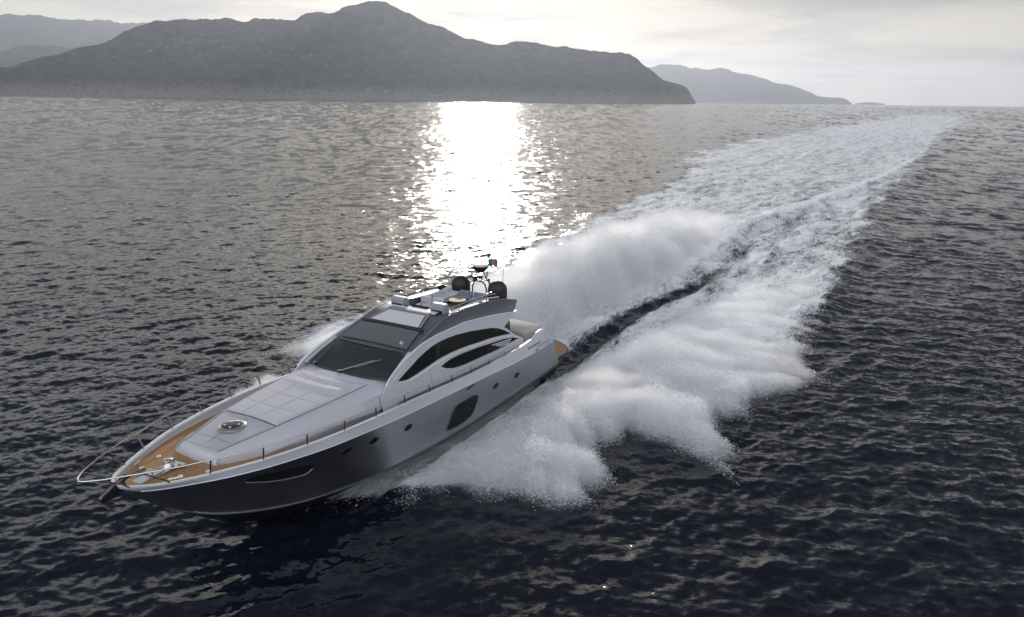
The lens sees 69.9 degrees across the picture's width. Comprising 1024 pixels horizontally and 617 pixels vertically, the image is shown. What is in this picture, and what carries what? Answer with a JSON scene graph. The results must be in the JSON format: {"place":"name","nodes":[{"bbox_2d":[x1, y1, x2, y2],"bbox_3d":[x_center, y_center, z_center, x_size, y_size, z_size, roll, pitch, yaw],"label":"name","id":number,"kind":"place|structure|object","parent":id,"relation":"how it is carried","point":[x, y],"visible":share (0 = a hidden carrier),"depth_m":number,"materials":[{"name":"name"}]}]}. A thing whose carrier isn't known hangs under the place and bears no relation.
{"place":"outdoors","nodes":[
{"label":"outdoors","id":0,"kind":"place"},
{"bbox_2d":[0,45,71,66],"bbox_3d":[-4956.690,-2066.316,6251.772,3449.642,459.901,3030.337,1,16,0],"label":"hill spur","id":1,"kind":"structure","parent":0,"point":[14,56],"depth_m":6660.85,"materials":[{"name":"grey stone"}]},
{"bbox_2d":[0,14,149,51],"bbox_3d":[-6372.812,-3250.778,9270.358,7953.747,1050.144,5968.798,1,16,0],"label":"hill ridge","id":2,"kind":"structure","parent":0,"point":[27,29],"depth_m":9729.89,"materials":[{"name":"grey stone"}]},
{"bbox_2d":[0,1,695,103],"bbox_3d":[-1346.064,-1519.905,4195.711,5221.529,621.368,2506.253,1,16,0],"label":"headland","id":3,"kind":"structure","parent":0,"point":[380,51],"depth_m":4264.40,"materials":[{"name":"grey stone"}]},
{"bbox_2d":[0,96,1023,616],"bbox_3d":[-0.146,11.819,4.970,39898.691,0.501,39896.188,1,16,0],"label":"sea","id":4,"kind":"structure","parent":0,"point":[160,258],"depth_m":35.49,"materials":[{"name":"black liquid"}]},
{"bbox_2d":[76,253,568,521],"bbox_3d":[-4.472,2.290,27.531,5.500,7.202,23.599,10,18,28],"label":"motor yacht","id":5,"kind":"object","parent":4,"relation":"on","point":[396,381],"visible":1,"depth_m":23.83,"materials":[{"name":"silver metal"}]},
{"bbox_2d":[399,328,509,380],"bbox_3d":[-2.033,1.424,27.727,0.201,1.022,7.570,10,18,29],"label":"side window","id":6,"kind":"structure","parent":5,"relation":"in","point":[446,346],"depth_m":27.21,"materials":[{"name":"black glass"}]},
{"bbox_2d":[447,395,477,430],"bbox_3d":[-1.837,3.883,27.389,0.229,0.986,1.842,10,18,28],"label":"hull window","id":7,"kind":"structure","parent":5,"relation":"in","point":[465,409],"depth_m":27.37,"materials":[{"name":"black glass"}]},
{"bbox_2d":[441,337,517,367],"bbox_3d":[-1.172,1.659,29.050,0.135,0.585,5.711,10,18,29],"label":"side window","id":8,"kind":"structure","parent":5,"relation":"in","point":[464,358],"depth_m":28.63,"materials":[{"name":"black glass"}]},
{"bbox_2d":[489,259,497,267],"bbox_3d":[-0.848,-2.014,32.583,0.130,0.497,0.542,13,20,38],"label":"flag","id":9,"kind":"object","parent":5,"relation":"attached to","point":[493,262],"visible":1,"depth_m":32.68,"materials":[{"name":"fabric"}]},
{"bbox_2d":[504,320,509,329],"bbox_3d":[-1.639,0.750,32.242,3.600,1.650,0.150,10,18,28],"label":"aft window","id":10,"kind":"structure","parent":5,"relation":"in","point":[507,325],"depth_m":31.34,"materials":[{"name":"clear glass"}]},
{"bbox_2d":[226,259,562,398],"bbox_3d":[-3.151,-1.653,46.774,12.360,2.854,46.924,7,17,22],"label":"bow spray","id":11,"kind":"object","parent":4,"relation":"on","point":[313,346],"visible":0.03,"depth_m":37.80,"materials":[{"name":"liquid"}]},
{"bbox_2d":[307,265,832,511],"bbox_3d":[11.614,0.856,38.418,12.162,2.946,47.527,12,19,34],"label":"bow spray","id":12,"kind":"object","parent":4,"relation":"on","point":[561,414],"visible":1,"depth_m":30.05,"materials":[{"name":"liquid"}]},
{"bbox_2d":[281,111,979,508],"bbox_3d":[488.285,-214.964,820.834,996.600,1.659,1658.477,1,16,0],"label":"wake foam","id":13,"kind":"object","parent":4,"relation":"on","point":[819,199],"visible":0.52,"depth_m":70.27,"materials":[{"name":"white liquid"}]},
{"bbox_2d":[470,201,754,340],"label":"stern plume","id":14,"kind":"object","parent":13,"relation":"on","point":[590,257],"visible":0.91,"depth_m":49.03,"materials":[{"name":"liquid"}]},
{"bbox_2d":[0,0,1023,106],"label":"sky","id":15,"kind":"structure","parent":0,"point":[887,52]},
{"bbox_2d":[648,64,851,104],"bbox_3d":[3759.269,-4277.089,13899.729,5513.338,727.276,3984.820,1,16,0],"label":"mountain","id":16,"kind":"structure","parent":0,"point":[719,85],"depth_m":13144.96,"materials":[{"name":"grey stone"}]},
{"bbox_2d":[854,102,884,104],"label":"islet","id":17,"kind":"object","parent":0,"point":[868,103],"visible":0.99,"depth_m":15124.11,"materials":[{"name":"grey stone"}]}
]}

